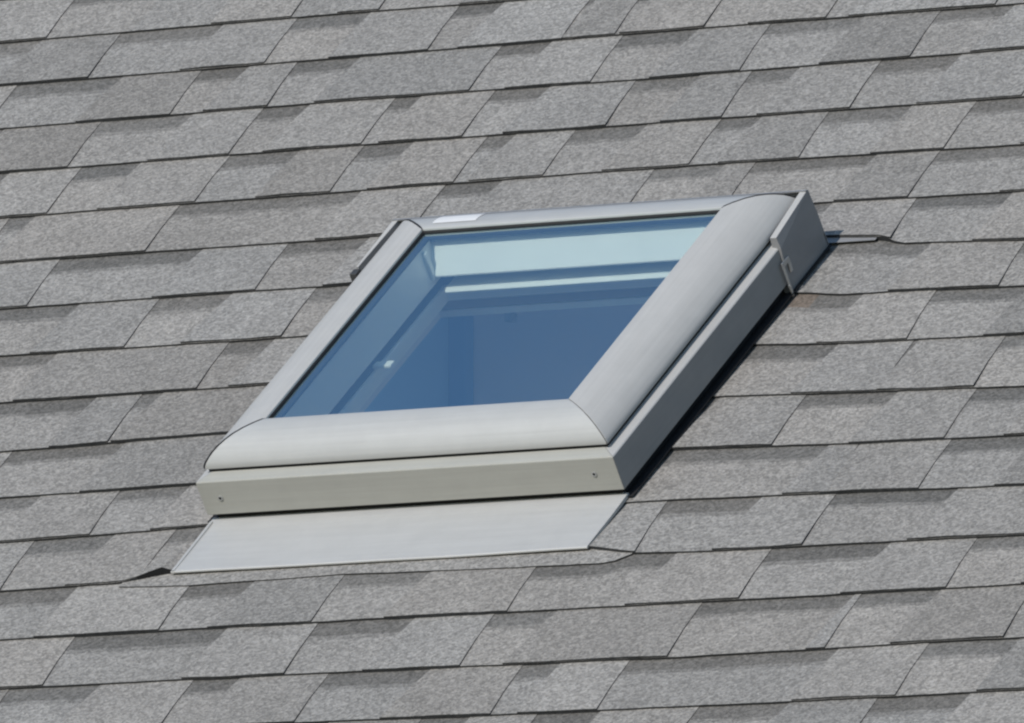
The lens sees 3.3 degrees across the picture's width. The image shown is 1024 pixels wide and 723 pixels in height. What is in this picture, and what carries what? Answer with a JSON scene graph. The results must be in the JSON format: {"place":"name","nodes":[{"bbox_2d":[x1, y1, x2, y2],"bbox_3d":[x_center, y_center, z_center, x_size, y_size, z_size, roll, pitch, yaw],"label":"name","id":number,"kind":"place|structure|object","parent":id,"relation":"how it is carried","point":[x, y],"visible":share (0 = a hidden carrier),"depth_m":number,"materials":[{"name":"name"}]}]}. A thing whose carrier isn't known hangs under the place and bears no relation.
{"place":"outdoors","nodes":[
{"label":"outdoors","id":0,"kind":"place"},
{"bbox_2d":[0,0,1023,722],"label":"shingle roof","id":1,"kind":"structure","parent":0,"point":[818,518],"depth_m":26.07,"materials":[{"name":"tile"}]},
{"bbox_2d":[171,190,876,573],"bbox_3d":[-0.015,0.011,25.852,0.828,0.133,0.878,-4,29,31],"label":"skylight","id":2,"kind":"object","parent":1,"relation":"on","point":[497,382],"visible":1,"depth_m":25.75,"materials":[{"name":"grey metal"}]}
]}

